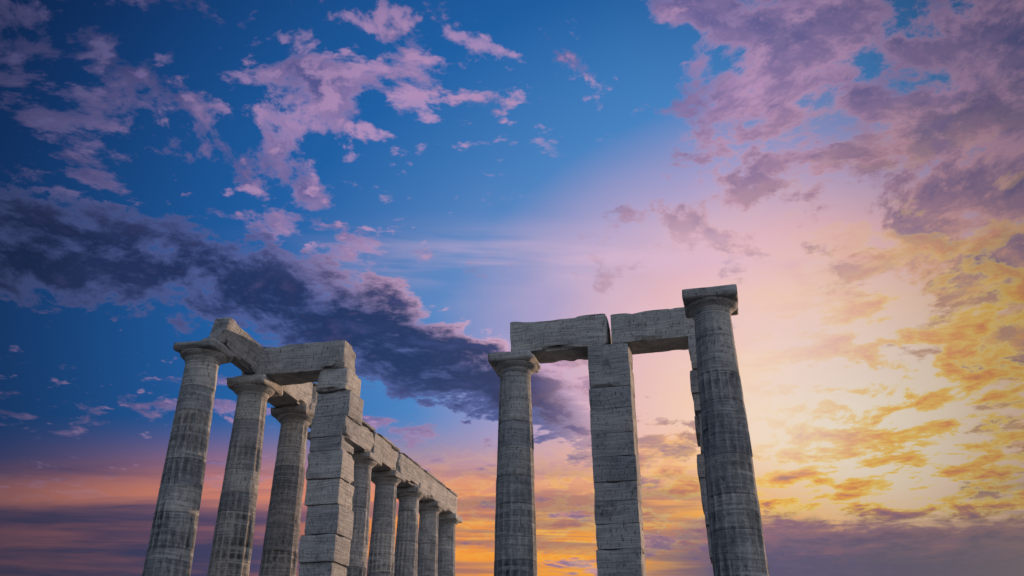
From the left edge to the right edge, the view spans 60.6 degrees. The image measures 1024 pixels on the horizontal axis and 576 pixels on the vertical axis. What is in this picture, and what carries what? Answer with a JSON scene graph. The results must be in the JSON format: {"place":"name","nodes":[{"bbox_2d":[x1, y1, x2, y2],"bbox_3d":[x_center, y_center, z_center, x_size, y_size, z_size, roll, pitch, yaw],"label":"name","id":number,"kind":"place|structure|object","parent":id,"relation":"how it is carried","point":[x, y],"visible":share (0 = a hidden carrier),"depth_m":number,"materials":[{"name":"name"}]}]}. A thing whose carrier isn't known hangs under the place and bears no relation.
{"place":"outdoors","nodes":[
{"label":"outdoors","id":0,"kind":"place"},
{"bbox_2d":[142,337,233,575],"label":"column","id":1,"kind":"structure","parent":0,"point":[171,547],"depth_m":19.96,"materials":[{"name":"stone"}]},
{"bbox_2d":[209,317,263,374],"bbox_3d":[-7.143,1.533,22.810,0.627,0.844,2.285,-5,-27,9],"label":"architrave","id":2,"kind":"object","parent":1,"relation":"on","point":[246,349],"visible":0.9,"depth_m":22.48,"materials":[{"name":"stone"}]},
{"bbox_2d":[0,0,1023,575],"label":"sky","id":3,"kind":"structure","parent":0,"point":[406,183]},
{"bbox_2d":[688,336,712,565],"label":"pillar","id":4,"kind":"structure","parent":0,"point":[697,406],"depth_m":20.13,"materials":[{"name":"stone"}]},
{"bbox_2d":[610,307,694,354],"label":"stone beam","id":5,"kind":"structure","parent":4,"relation":"on","point":[654,331],"depth_m":21.37,"materials":[{"name":"stone"}]},
{"bbox_2d":[682,284,769,575],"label":"column","id":6,"kind":"structure","parent":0,"point":[736,533],"depth_m":17.29,"materials":[{"name":"stone"}]},
{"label":"temple base steps","id":7,"kind":"object","parent":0,"visible":0},
{"bbox_2d":[207,374,282,575],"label":"column","id":8,"kind":"structure","parent":7,"relation":"on","point":[231,549],"depth_m":22.27,"materials":[{"name":"stone"}]},
{"bbox_2d":[255,340,355,385],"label":"stone beam","id":9,"kind":"structure","parent":8,"relation":"on","point":[291,364],"depth_m":23.28,"materials":[{"name":"stone"}]},
{"bbox_2d":[259,404,313,575],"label":"column","id":10,"kind":"structure","parent":7,"relation":"on","point":[279,557],"depth_m":24.56,"materials":[{"name":"stone"}]},
{"bbox_2d":[242,371,312,407],"bbox_3d":[-6.697,2.740,25.078,0.931,0.840,2.523,-6,-27,12],"label":"architrave","id":11,"kind":"object","parent":10,"relation":"on","point":[296,394],"visible":0.27,"depth_m":25.28,"materials":[{"name":"stone"}]},
{"bbox_2d":[308,386,317,428],"bbox_3d":[-6.113,3.833,27.273,0.930,0.839,2.524,-6,-27,12],"label":"architrave","id":12,"kind":"object","parent":10,"relation":"on","point":[313,403],"visible":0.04,"depth_m":26.30,"materials":[{"name":"stone"}]},
{"bbox_2d":[298,368,363,575],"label":"pillar","id":13,"kind":"structure","parent":7,"relation":"on","point":[326,538],"depth_m":21.69,"materials":[{"name":"stone"}]},
{"bbox_2d":[345,451,381,575],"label":"column","id":14,"kind":"structure","parent":7,"relation":"on","point":[365,463],"depth_m":29.25,"materials":[{"name":"stone"}]},
{"bbox_2d":[371,433,397,470],"bbox_3d":[-4.948,6.021,31.668,0.930,0.838,2.525,-6,-27,12],"label":"architrave","id":15,"kind":"object","parent":14,"relation":"on","point":[384,451],"visible":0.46,"depth_m":31.50,"materials":[{"name":"stone"}]},
{"bbox_2d":[372,432,399,450],"bbox_3d":[-4.951,5.604,31.869,1.015,0.112,2.428,-6,-27,12],"label":"taenia","id":16,"kind":"object","parent":15,"relation":"on","point":[394,447],"visible":0.25,"depth_m":31.90,"materials":[{"name":"stone"}]},
{"bbox_2d":[367,470,405,575],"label":"column","id":17,"kind":"structure","parent":7,"relation":"on","point":[381,557],"depth_m":31.45,"materials":[{"name":"stone"}]},
{"bbox_2d":[396,453,420,487],"bbox_3d":[-4.365,7.114,33.865,0.934,0.839,2.522,-6,-27,12],"label":"architrave","id":18,"kind":"object","parent":17,"relation":"on","point":[409,470],"visible":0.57,"depth_m":33.75,"materials":[{"name":"stone"}]},
{"bbox_2d":[396,451,421,467],"bbox_3d":[-4.367,6.702,34.073,1.021,0.120,2.426,-6,-27,12],"label":"taenia","id":19,"kind":"object","parent":18,"relation":"on","point":[411,459],"visible":0.23,"depth_m":33.96,"materials":[{"name":"stone"}]},
{"bbox_2d":[394,486,426,575],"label":"column","id":20,"kind":"structure","parent":7,"relation":"on","point":[406,550],"depth_m":33.74,"materials":[{"name":"stone"}]},
{"bbox_2d":[419,469,439,501],"bbox_3d":[-3.781,8.208,36.062,0.930,0.840,2.520,-6,-27,12],"label":"architrave","id":21,"kind":"object","parent":20,"relation":"on","point":[429,485],"visible":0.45,"depth_m":36.02,"materials":[{"name":"stone"}]},
{"bbox_2d":[421,468,440,482],"bbox_3d":[-3.782,7.794,36.266,1.017,0.092,2.425,-6,-27,12],"label":"taenia","id":22,"kind":"object","parent":21,"relation":"on","point":[432,476],"visible":0.21,"depth_m":36.16,"materials":[{"name":"stone"}]},
{"bbox_2d":[417,501,445,575],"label":"column","id":23,"kind":"structure","parent":7,"relation":"on","point":[427,561],"depth_m":36.04,"materials":[{"name":"stone"}]},
{"bbox_2d":[438,513,462,575],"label":"column","id":24,"kind":"structure","parent":7,"relation":"on","point":[448,523],"depth_m":38.33,"materials":[{"name":"stone"}]},
{"bbox_2d":[439,484,456,513],"bbox_3d":[-3.200,9.298,38.256,0.934,0.842,2.524,-6,-27,12],"label":"architrave","id":25,"kind":"object","parent":24,"relation":"on","point":[448,499],"visible":0.45,"depth_m":38.20,"materials":[{"name":"stone"}]},
{"bbox_2d":[440,482,457,496],"bbox_3d":[-3.200,8.886,38.459,1.012,0.097,2.434,-6,-27,12],"label":"taenia","id":26,"kind":"object","parent":25,"relation":"on","point":[450,490],"visible":0.26,"depth_m":38.43,"materials":[{"name":"stone"}]},
{"bbox_2d":[488,350,540,575],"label":"column","id":27,"kind":"structure","parent":7,"relation":"on","point":[515,553],"depth_m":20.66,"materials":[{"name":"stone"}]},
{"bbox_2d":[587,343,645,575],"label":"pillar","id":28,"kind":"structure","parent":7,"relation":"on","point":[620,551],"depth_m":20.07,"materials":[{"name":"stone"}]},
{"bbox_2d":[510,313,611,363],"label":"stone beam","id":29,"kind":"structure","parent":28,"relation":"on","point":[568,339],"depth_m":21.86,"materials":[{"name":"stone"}]},
{"bbox_3d":[-5.824,7.483,26.832,1.164,6.104,1.160,-6,-27,12],"label":"column","id":30,"kind":"object","parent":7,"relation":"on","visible":0},
{"bbox_2d":[352,425,373,452],"bbox_3d":[-5.531,4.928,29.470,0.933,0.841,2.518,-6,-27,12],"label":"architrave","id":31,"kind":"object","parent":30,"relation":"on","point":[366,440],"visible":0.2,"depth_m":29.76,"materials":[{"name":"stone"}]},
{"bbox_2d":[362,419,375,431],"bbox_3d":[-5.532,4.514,29.671,1.017,0.093,2.428,-6,-27,12],"label":"taenia","id":32,"kind":"object","parent":31,"relation":"on","point":[368,426],"visible":0.1,"depth_m":30.11,"materials":[{"name":"stone"}]}
]}

